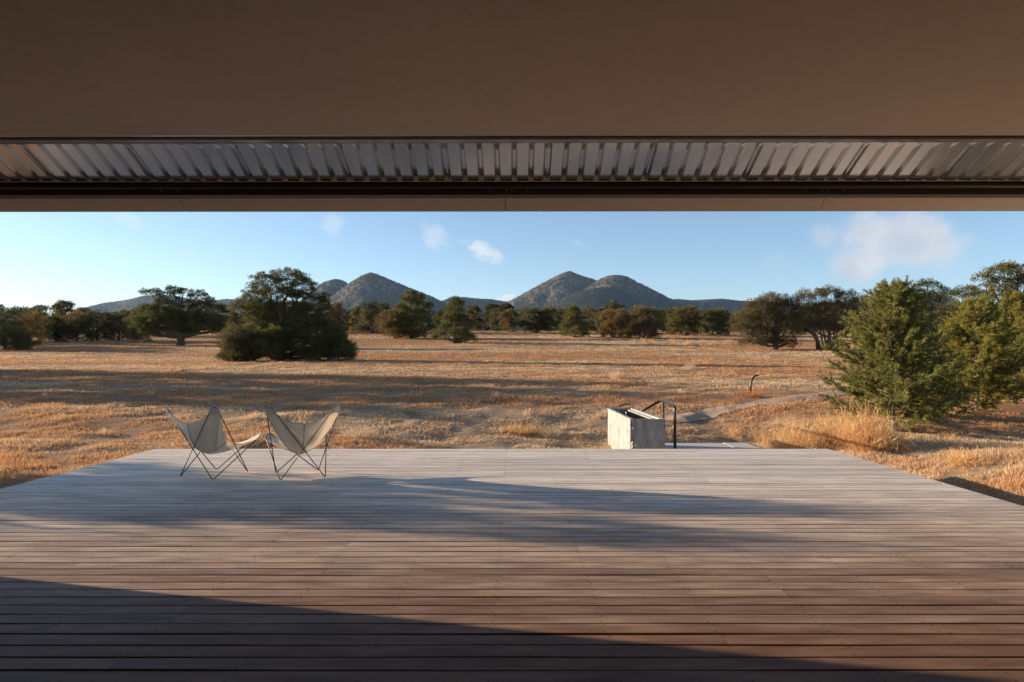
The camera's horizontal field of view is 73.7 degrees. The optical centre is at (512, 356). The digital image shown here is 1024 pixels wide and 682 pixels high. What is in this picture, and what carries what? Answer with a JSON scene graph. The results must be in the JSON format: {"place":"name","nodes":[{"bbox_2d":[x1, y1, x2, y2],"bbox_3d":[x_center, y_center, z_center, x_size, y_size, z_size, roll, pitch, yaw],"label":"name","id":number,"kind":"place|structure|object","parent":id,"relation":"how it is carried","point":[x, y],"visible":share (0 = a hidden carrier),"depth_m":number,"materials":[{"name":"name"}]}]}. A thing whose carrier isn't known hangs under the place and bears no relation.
{"place":"outdoors","nodes":[
{"label":"outdoors","id":0,"kind":"place"},
{"bbox_2d":[0,330,1023,505],"bbox_3d":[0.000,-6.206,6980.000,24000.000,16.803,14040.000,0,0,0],"label":"ground","id":1,"kind":"structure","parent":0,"point":[476,424],"depth_m":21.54,"materials":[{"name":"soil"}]},
{"bbox_2d":[0,306,30,348],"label":"pinyon pine","id":2,"kind":"object","parent":1,"relation":"on","point":[8,323],"visible":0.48,"depth_m":69.20,"materials":[{"name":"green plant"}]},
{"bbox_2d":[3,305,29,321],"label":"tree","id":3,"kind":"object","parent":1,"relation":"on","point":[19,309],"visible":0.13,"depth_m":99.46,"materials":[{"name":"green plant"}]},
{"bbox_2d":[0,325,34,349],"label":"pinyon pine","id":4,"kind":"object","parent":1,"relation":"on","point":[17,341],"visible":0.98,"depth_m":66.28,"materials":[{"name":"green plant"}]},
{"bbox_2d":[8,310,53,346],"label":"juniper","id":5,"kind":"object","parent":1,"relation":"on","point":[31,323],"visible":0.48,"depth_m":72.68,"materials":[{"name":"green plant"}]},
{"bbox_2d":[30,305,47,330],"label":"tree","id":6,"kind":"object","parent":1,"relation":"on","point":[37,310],"visible":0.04,"depth_m":115.49,"materials":[{"name":"green plant"}]},
{"bbox_2d":[23,303,56,342],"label":"pinyon pine","id":7,"kind":"object","parent":1,"relation":"on","point":[45,315],"visible":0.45,"depth_m":77.59,"materials":[{"name":"green plant"}]},
{"bbox_2d":[42,314,72,341],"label":"pinyon pine","id":8,"kind":"object","parent":1,"relation":"on","point":[57,335],"visible":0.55,"depth_m":81.09,"materials":[{"name":"green plant"}]},
{"bbox_2d":[48,411,70,421],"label":"tussock","id":9,"kind":"object","parent":1,"relation":"on","point":[58,419],"visible":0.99,"depth_m":16.88,"materials":[{"name":"beige plant"}]},
{"bbox_2d":[47,298,75,329],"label":"tree","id":10,"kind":"object","parent":1,"relation":"on","point":[66,306],"visible":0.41,"depth_m":100.77,"materials":[{"name":"green plant"}]},
{"bbox_2d":[56,310,96,341],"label":"juniper","id":11,"kind":"object","parent":1,"relation":"on","point":[76,330],"visible":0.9,"depth_m":80.99,"materials":[{"name":"green plant"}]},
{"bbox_2d":[74,307,96,325],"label":"tree","id":12,"kind":"object","parent":1,"relation":"on","point":[81,310],"visible":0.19,"depth_m":154.61,"materials":[{"name":"green plant"}]},
{"bbox_2d":[76,308,119,340],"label":"pinyon pine","id":13,"kind":"object","parent":1,"relation":"on","point":[91,319],"visible":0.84,"depth_m":82.23,"materials":[{"name":"green plant"}]},
{"bbox_2d":[98,312,133,340],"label":"pinyon pine","id":14,"kind":"object","parent":1,"relation":"on","point":[114,328],"visible":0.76,"depth_m":82.87,"materials":[{"name":"green plant"}]},
{"bbox_2d":[116,309,136,323],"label":"tree","id":15,"kind":"object","parent":1,"relation":"on","point":[126,312],"visible":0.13,"depth_m":147.87,"materials":[{"name":"green plant"}]},
{"bbox_2d":[120,313,152,341],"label":"juniper","id":16,"kind":"object","parent":1,"relation":"on","point":[134,335],"visible":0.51,"depth_m":80.65,"materials":[{"name":"green plant"}]},
{"bbox_2d":[123,307,152,335],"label":"tree","id":17,"kind":"object","parent":1,"relation":"on","point":[133,312],"visible":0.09,"depth_m":93.84,"materials":[{"name":"green plant"}]},
{"bbox_2d":[161,304,192,334],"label":"tree","id":18,"kind":"object","parent":1,"relation":"on","point":[182,309],"visible":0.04,"depth_m":97.80,"materials":[{"name":"green plant"}]},
{"bbox_2d":[126,285,229,345],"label":"pinyon pine","id":19,"kind":"object","parent":1,"relation":"on","point":[177,322],"visible":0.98,"depth_m":73.65,"materials":[{"name":"green plant"}]},
{"bbox_2d":[206,301,233,332],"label":"tree","id":20,"kind":"object","parent":1,"relation":"on","point":[220,307],"visible":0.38,"depth_m":114.43,"materials":[{"name":"green plant"}]},
{"bbox_2d":[214,337,252,361],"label":"juniper","id":21,"kind":"object","parent":1,"relation":"on","point":[218,354],"visible":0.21,"depth_m":47.61,"materials":[{"name":"green plant"}]},
{"bbox_2d":[227,309,242,330],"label":"tree","id":22,"kind":"object","parent":1,"relation":"on","point":[234,317],"visible":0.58,"depth_m":129.36,"materials":[{"name":"green plant"}]},
{"bbox_2d":[238,409,260,418],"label":"tussock","id":23,"kind":"object","parent":1,"relation":"on","point":[252,415],"visible":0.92,"depth_m":17.17,"materials":[{"name":"beige plant"}]},
{"bbox_2d":[215,321,288,361],"bbox_3d":[-18.274,-0.936,48.135,4.935,3.195,4.260,0,0,0],"label":"juniper","id":24,"kind":"object","parent":1,"relation":"on","point":[243,336],"visible":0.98,"depth_m":47.22,"materials":[{"name":"green plant"}]},
{"bbox_2d":[245,307,265,327],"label":"tree","id":25,"kind":"object","parent":1,"relation":"on","point":[256,318],"visible":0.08,"depth_m":109.96,"materials":[{"name":"green plant"}]},
{"bbox_2d":[221,266,349,360],"bbox_3d":[-16.379,-3.093,49.509,9.726,7.121,4.398,0,0,0],"label":"pinyon pine","id":26,"kind":"object","parent":1,"relation":"on","point":[280,319],"visible":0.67,"depth_m":49.26,"materials":[{"name":"green plant"}]},
{"bbox_2d":[296,321,359,360],"bbox_3d":[-13.045,-0.951,48.696,4.530,3.447,3.055,0,0,0],"label":"juniper","id":27,"kind":"object","parent":1,"relation":"on","point":[333,335],"visible":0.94,"depth_m":48.32,"materials":[{"name":"green plant"}]},
{"bbox_2d":[323,300,350,328],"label":"tree","id":28,"kind":"object","parent":1,"relation":"on","point":[338,314],"visible":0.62,"depth_m":116.70,"materials":[{"name":"green plant"}]},
{"bbox_2d":[345,306,365,330],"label":"tree","id":29,"kind":"object","parent":1,"relation":"on","point":[355,313],"visible":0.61,"depth_m":145.37,"materials":[{"name":"green plant"}]},
{"bbox_2d":[335,424,380,439],"bbox_3d":[-3.449,1.683,15.321,1.104,0.380,1.104,0,0,0],"label":"dry shrub","id":30,"kind":"object","parent":1,"relation":"on","point":[348,434],"visible":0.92,"depth_m":15.23,"materials":[{"name":"beige plant"}]},
{"bbox_2d":[356,307,373,330],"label":"tree","id":31,"kind":"object","parent":1,"relation":"on","point":[368,328],"visible":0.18,"depth_m":126.52,"materials":[{"name":"green plant"}]},
{"bbox_2d":[354,300,384,333],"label":"tree","id":32,"kind":"object","parent":1,"relation":"on","point":[368,319],"visible":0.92,"depth_m":110.68,"materials":[{"name":"green plant"}]},
{"bbox_2d":[373,301,398,327],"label":"tree","id":33,"kind":"object","parent":1,"relation":"on","point":[383,306],"visible":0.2,"depth_m":127.59,"materials":[{"name":"green plant"}]},
{"bbox_2d":[373,308,409,338],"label":"juniper","id":34,"kind":"object","parent":1,"relation":"on","point":[389,326],"visible":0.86,"depth_m":89.77,"materials":[{"name":"green plant"}]},
{"bbox_2d":[390,290,430,338],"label":"pinyon pine","id":35,"kind":"object","parent":1,"relation":"on","point":[414,320],"visible":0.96,"depth_m":90.56,"materials":[{"name":"green plant"}]},
{"bbox_2d":[416,299,435,332],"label":"tree","id":36,"kind":"object","parent":1,"relation":"on","point":[428,320],"visible":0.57,"depth_m":110.68,"materials":[{"name":"green plant"}]},
{"bbox_2d":[433,307,443,330],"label":"tree","id":37,"kind":"object","parent":1,"relation":"on","point":[435,321],"visible":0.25,"depth_m":151.19,"materials":[{"name":"green plant"}]},
{"bbox_2d":[434,305,460,329],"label":"tree","id":38,"kind":"object","parent":1,"relation":"on","point":[440,312],"visible":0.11,"depth_m":114.49,"materials":[{"name":"green plant"}]},
{"bbox_2d":[429,295,478,342],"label":"pinyon pine","id":39,"kind":"object","parent":1,"relation":"on","point":[459,332],"visible":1,"depth_m":78.67,"materials":[{"name":"green plant"}]},
{"bbox_2d":[462,304,485,330],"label":"tree","id":40,"kind":"object","parent":1,"relation":"on","point":[475,318],"visible":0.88,"depth_m":131.12,"materials":[{"name":"green plant"}]},
{"bbox_2d":[479,313,491,330],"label":"tree","id":41,"kind":"object","parent":1,"relation":"on","point":[485,328],"visible":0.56,"depth_m":201.96,"materials":[{"name":"green plant"}]},
{"bbox_2d":[485,307,505,330],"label":"tree","id":42,"kind":"object","parent":1,"relation":"on","point":[492,310],"visible":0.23,"depth_m":163.20,"materials":[{"name":"green plant"}]},
{"bbox_2d":[488,311,506,330],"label":"tree","id":43,"kind":"object","parent":1,"relation":"on","point":[494,320],"visible":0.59,"depth_m":128.18,"materials":[{"name":"green plant"}]},
{"bbox_2d":[482,302,516,330],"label":"pinyon pine","id":44,"kind":"object","parent":1,"relation":"on","point":[505,306],"visible":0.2,"depth_m":252.94,"materials":[{"name":"green plant"}]},
{"bbox_2d":[496,308,519,332],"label":"tree","id":45,"kind":"object","parent":1,"relation":"on","point":[506,320],"visible":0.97,"depth_m":116.80,"materials":[{"name":"green plant"}]},
{"bbox_2d":[0,449,1023,681],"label":"wooden deck","id":46,"kind":"structure","parent":1,"relation":"on","point":[591,565],"depth_m":4.79,"materials":[{"name":"wood"}]},
{"bbox_2d":[165,405,261,478],"bbox_3d":[-3.757,1.036,8.628,0.868,0.900,0.879,0,0,22],"label":"butterfly chair","id":47,"kind":"object","parent":46,"relation":"on","point":[206,434],"visible":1,"depth_m":8.31,"materials":[{"name":"beige fabric"}]},
{"bbox_2d":[265,404,339,479],"bbox_3d":[-2.673,1.036,8.588,0.868,0.900,0.879,0,0,-24],"label":"butterfly chair","id":48,"kind":"object","parent":46,"relation":"on","point":[298,438],"visible":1,"depth_m":8.29,"materials":[{"name":"fabric"}]},
{"bbox_2d":[0,0,1023,211],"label":"house","id":49,"kind":"structure","parent":1,"relation":"on","point":[453,105],"depth_m":4.35,"materials":[{"name":"brown paint"}]},
{"bbox_2d":[512,306,528,330],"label":"tree","id":50,"kind":"object","parent":1,"relation":"on","point":[520,311],"visible":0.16,"depth_m":130.81,"materials":[{"name":"green plant"}]},
{"bbox_2d":[502,418,543,435],"bbox_3d":[0.264,1.776,17.239,1.166,0.483,1.265,0,0,-16],"label":"dry shrub","id":51,"kind":"object","parent":1,"relation":"on","point":[520,428],"visible":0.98,"depth_m":17.18,"materials":[{"name":"plant"}]},
{"bbox_2d":[523,308,541,332],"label":"tree","id":52,"kind":"object","parent":1,"relation":"on","point":[530,329],"visible":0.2,"depth_m":113.00,"materials":[{"name":"green plant"}]},
{"bbox_2d":[516,306,555,333],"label":"pinyon pine","id":53,"kind":"object","parent":1,"relation":"on","point":[529,317],"visible":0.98,"depth_m":111.02,"materials":[{"name":"green plant"}]},
{"bbox_2d":[534,426,564,436],"bbox_3d":[0.938,1.871,17.021,0.851,0.329,0.896,0,0,0],"label":"dry shrub","id":54,"kind":"object","parent":1,"relation":"on","point":[548,433],"visible":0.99,"depth_m":16.97,"materials":[{"name":"beige plant"}]},
{"bbox_2d":[542,311,557,330],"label":"tree","id":55,"kind":"object","parent":1,"relation":"on","point":[554,324],"visible":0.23,"depth_m":129.39,"materials":[{"name":"green plant"}]},
{"bbox_2d":[549,307,571,330],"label":"tree","id":56,"kind":"object","parent":1,"relation":"on","point":[558,315],"visible":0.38,"depth_m":133.43,"materials":[{"name":"green plant"}]},
{"bbox_2d":[558,304,590,337],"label":"pinyon pine","id":57,"kind":"object","parent":1,"relation":"on","point":[574,316],"visible":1,"depth_m":91.69,"materials":[{"name":"green plant"}]},
{"bbox_2d":[580,306,595,330],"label":"tree","id":58,"kind":"object","parent":1,"relation":"on","point":[586,316],"visible":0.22,"depth_m":133.88,"materials":[{"name":"green plant"}]},
{"bbox_2d":[585,306,604,332],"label":"tree","id":59,"kind":"object","parent":1,"relation":"on","point":[592,327],"visible":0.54,"depth_m":115.03,"materials":[{"name":"green plant"}]},
{"bbox_2d":[599,300,625,317],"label":"tree","id":60,"kind":"object","parent":1,"relation":"on","point":[612,305],"visible":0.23,"depth_m":126.09,"materials":[{"name":"green plant"}]},
{"bbox_2d":[594,308,635,337],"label":"juniper","id":61,"kind":"object","parent":1,"relation":"on","point":[612,323],"visible":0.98,"depth_m":88.50,"materials":[{"name":"green plant"}]},
{"bbox_2d":[609,367,624,378],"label":"tumbleweed","id":62,"kind":"object","parent":1,"relation":"on","point":[616,375],"visible":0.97,"depth_m":29.73,"materials":[{"name":"beige plant"}]},
{"bbox_2d":[607,408,664,448],"bbox_3d":[2.661,1.724,15.045,0.768,0.992,2.934,0,0,0],"label":"stone trough","id":63,"kind":"object","parent":1,"relation":"on","point":[630,428],"visible":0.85,"depth_m":13.77,"materials":[{"name":"white concrete"}]},
{"bbox_2d":[629,305,647,332],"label":"tree","id":64,"kind":"object","parent":1,"relation":"on","point":[634,306],"visible":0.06,"depth_m":110.51,"materials":[{"name":"green plant"}]},
{"bbox_2d":[624,305,666,338],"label":"juniper","id":65,"kind":"object","parent":1,"relation":"on","point":[647,323],"visible":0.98,"depth_m":86.95,"materials":[{"name":"green plant"}]},
{"bbox_2d":[656,307,669,331],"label":"tree","id":66,"kind":"object","parent":1,"relation":"on","point":[664,310],"visible":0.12,"depth_m":125.55,"materials":[{"name":"green plant"}]},
{"bbox_2d":[661,308,675,333],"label":"tree","id":67,"kind":"object","parent":1,"relation":"on","point":[670,311],"visible":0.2,"depth_m":110.95,"materials":[{"name":"green plant"}]},
{"bbox_2d":[665,305,703,335],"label":"pinyon pine","id":68,"kind":"object","parent":1,"relation":"on","point":[683,326],"visible":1,"depth_m":97.53,"materials":[{"name":"green plant"}]},
{"bbox_2d":[683,304,700,329],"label":"tree","id":69,"kind":"object","parent":1,"relation":"on","point":[695,310],"visible":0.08,"depth_m":149.52,"materials":[{"name":"green plant"}]},
{"bbox_2d":[665,443,733,448],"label":"paving slab","id":70,"kind":"structure","parent":1,"relation":"on","point":[698,446],"depth_m":16.06,"materials":[{"name":"grey concrete"}]},
{"bbox_2d":[640,399,675,448],"bbox_3d":[3.190,1.590,14.680,0.608,1.250,2.080,0,0,0],"label":"handrail","id":71,"kind":"object","parent":70,"relation":"on","point":[674,417],"visible":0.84,"depth_m":13.70,"materials":[{"name":"metal"}]},
{"bbox_2d":[696,307,732,334],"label":"pinyon pine","id":72,"kind":"object","parent":1,"relation":"on","point":[718,318],"visible":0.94,"depth_m":99.65,"materials":[{"name":"green plant"}]},
{"bbox_2d":[712,308,740,332],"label":"tree","id":73,"kind":"object","parent":1,"relation":"on","point":[729,314],"visible":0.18,"depth_m":116.57,"materials":[{"name":"green plant"}]},
{"bbox_2d":[725,426,746,435],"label":"tussock","id":74,"kind":"object","parent":1,"relation":"on","point":[733,433],"visible":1,"depth_m":17.17,"materials":[{"name":"plant"}]},
{"bbox_2d":[723,443,761,448],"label":"paving slab","id":75,"kind":"structure","parent":1,"relation":"on","point":[741,446],"depth_m":16.06,"materials":[{"name":"grey concrete"}]},
{"bbox_2d":[734,307,753,331],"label":"tree","id":76,"kind":"object","parent":1,"relation":"on","point":[742,310],"visible":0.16,"depth_m":127.80,"materials":[{"name":"green plant"}]},
{"bbox_2d":[731,390,764,397],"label":"dry shrub","id":77,"kind":"object","parent":1,"relation":"on","point":[750,393],"visible":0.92,"depth_m":22.75,"materials":[{"name":"brown plant"}]},
{"bbox_2d":[750,375,759,391],"bbox_3d":[8.400,1.003,23.694,0.338,0.754,0.072,0,0,0],"label":"standpipe","id":78,"kind":"object","parent":1,"relation":"on","point":[752,378],"visible":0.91,"depth_m":23.66,"materials":[{"name":"metal"}]},
{"bbox_2d":[746,427,764,440],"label":"tussock","id":79,"kind":"object","parent":1,"relation":"on","point":[756,434],"visible":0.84,"depth_m":16.83,"materials":[{"name":"plant"}]},
{"bbox_2d":[753,437,775,448],"bbox_3d":[5.933,2.008,15.896,0.720,0.357,0.614,0,0,0],"label":"tussock","id":80,"kind":"object","parent":1,"relation":"on","point":[765,445],"visible":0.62,"depth_m":15.86,"materials":[{"name":"plant"}]},
{"bbox_2d":[755,432,776,443],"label":"tussock","id":81,"kind":"object","parent":1,"relation":"on","point":[766,438],"visible":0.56,"depth_m":16.40,"materials":[{"name":"plant"}]},
{"bbox_2d":[727,291,806,348],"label":"juniper","id":82,"kind":"object","parent":1,"relation":"on","point":[759,312],"visible":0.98,"depth_m":65.09,"materials":[{"name":"green plant"}]},
{"bbox_2d":[764,416,784,425],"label":"tussock","id":83,"kind":"object","parent":1,"relation":"on","point":[776,424],"visible":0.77,"depth_m":17.48,"materials":[{"name":"beige plant"}]},
{"bbox_2d":[783,420,802,428],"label":"tussock","id":84,"kind":"object","parent":1,"relation":"on","point":[786,424],"visible":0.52,"depth_m":16.87,"materials":[{"name":"beige plant"}]},
{"bbox_2d":[759,413,838,448],"bbox_3d":[6.146,1.672,14.646,1.782,1.032,1.876,0,0,-24],"label":"dry shrub","id":85,"kind":"object","parent":1,"relation":"on","point":[794,442],"visible":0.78,"depth_m":14.53,"materials":[{"name":"plant"}]},
{"bbox_2d":[795,302,825,333],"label":"tree","id":86,"kind":"object","parent":1,"relation":"on","point":[811,314],"visible":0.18,"depth_m":108.68,"materials":[{"name":"green plant"}]},
{"bbox_2d":[790,284,869,349],"bbox_3d":[30.512,-3.726,64.671,8.311,6.463,3.918,0,0,0],"label":"juniper","id":87,"kind":"object","parent":1,"relation":"on","point":[814,325],"visible":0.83,"depth_m":64.31,"materials":[{"name":"green plant"}]},
{"bbox_2d":[804,395,862,444],"bbox_3d":[7.051,1.412,14.832,1.436,1.218,1.748,0,0,0],"label":"dry shrub","id":88,"kind":"object","parent":1,"relation":"on","point":[827,427],"visible":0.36,"depth_m":14.69,"materials":[{"name":"plant"}]},
{"bbox_2d":[824,302,842,331],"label":"tree","id":89,"kind":"object","parent":1,"relation":"on","point":[835,315],"visible":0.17,"depth_m":126.72,"materials":[{"name":"green plant"}]},
{"bbox_2d":[819,396,913,453],"bbox_3d":[7.025,1.353,13.584,1.948,1.308,1.940,0,0,0],"label":"dry shrub","id":90,"kind":"object","parent":1,"relation":"on","point":[866,438],"visible":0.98,"depth_m":13.48,"materials":[{"name":"plant"}]},
{"bbox_2d":[856,301,915,326],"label":"pinyon pine","id":91,"kind":"object","parent":1,"relation":"on","point":[867,306],"visible":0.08,"depth_m":40.10,"materials":[{"name":"green plant"}]},
{"bbox_2d":[817,273,981,431],"bbox_3d":[8.716,-0.069,15.882,3.157,3.711,3.233,0,0,-20],"label":"young pine","id":92,"kind":"object","parent":1,"relation":"on","point":[884,340],"visible":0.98,"depth_m":15.46,"materials":[{"name":"green plant"}]},
{"bbox_2d":[898,439,915,451],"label":"tussock","id":93,"kind":"object","parent":1,"relation":"on","point":[906,446],"visible":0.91,"depth_m":13.25,"materials":[{"name":"plant"}]},
{"bbox_2d":[886,349,974,416],"bbox_3d":[10.740,0.718,17.587,2.105,1.839,1.625,0,0,15],"label":"young pine","id":94,"kind":"object","parent":1,"relation":"on","point":[938,394],"visible":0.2,"depth_m":17.23,"materials":[{"name":"green plant"}]},
{"bbox_2d":[909,278,958,350],"bbox_3d":[27.365,-2.373,44.943,4.325,5.868,2.458,0,0,19],"label":"pinyon pine","id":95,"kind":"object","parent":1,"relation":"on","point":[926,283],"visible":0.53,"depth_m":44.82,"materials":[{"name":"green plant"}]},
{"bbox_2d":[917,303,962,351],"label":"pinyon pine","id":96,"kind":"object","parent":1,"relation":"on","point":[942,310],"visible":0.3,"depth_m":33.90,"materials":[{"name":"green plant"}]},
{"bbox_2d":[940,431,964,438],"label":"tussock","id":97,"kind":"object","parent":1,"relation":"on","point":[952,436],"visible":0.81,"depth_m":14.32,"materials":[{"name":"plant"}]},
{"bbox_2d":[935,446,998,468],"bbox_3d":[7.580,1.627,11.357,1.039,0.411,1.047,0,0,0],"label":"dry shrub","id":98,"kind":"object","parent":1,"relation":"on","point":[963,458],"visible":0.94,"depth_m":11.30,"materials":[{"name":"plant"}]},
{"bbox_2d":[941,284,997,365],"bbox_3d":[28.134,-1.960,41.939,3.458,5.291,2.406,0,0,0],"label":"pinyon pine","id":99,"kind":"object","parent":1,"relation":"on","point":[965,294],"visible":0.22,"depth_m":41.99,"materials":[{"name":"green plant"}]},
{"bbox_2d":[932,293,1023,412],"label":"young pine","id":100,"kind":"object","parent":1,"relation":"on","point":[983,318],"visible":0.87,"depth_m":18.37,"materials":[{"name":"green plant"}]},
{"bbox_2d":[979,437,1004,444],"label":"tussock","id":101,"kind":"object","parent":1,"relation":"on","point":[994,441],"visible":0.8,"depth_m":13.33,"materials":[{"name":"plant"}]},
{"bbox_2d":[966,290,1023,403],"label":"young pine","id":102,"kind":"object","parent":1,"relation":"on","point":[1012,306],"visible":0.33,"depth_m":20.40,"materials":[{"name":"green plant"}]},
{"bbox_2d":[968,259,1023,317],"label":"pinyon pine","id":103,"kind":"object","parent":1,"relation":"on","point":[995,279],"visible":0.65,"depth_m":37.93,"materials":[{"name":"green plant"}]},
{"bbox_2d":[0,211,1023,315],"label":"sky","id":104,"kind":"structure","parent":0,"point":[86,259],"materials":[{"name":"blue"}]},
{"bbox_2d":[87,271,959,330],"bbox_3d":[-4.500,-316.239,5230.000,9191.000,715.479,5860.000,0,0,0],"label":"hills","id":105,"kind":"structure","parent":0,"point":[540,297],"depth_m":3574.71,"materials":[{"name":"grey stone"}]},
{"bbox_2d":[68,272,846,330],"bbox_3d":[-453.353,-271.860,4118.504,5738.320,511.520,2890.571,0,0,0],"label":"hillside scrub","id":106,"kind":"object","parent":105,"relation":"on","point":[596,288],"visible":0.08,"depth_m":3494.83,"materials":[{"name":"green plant"}]},
{"bbox_2d":[661,391,872,423],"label":"path","id":107,"kind":"structure","parent":0,"point":[708,413],"depth_m":19.68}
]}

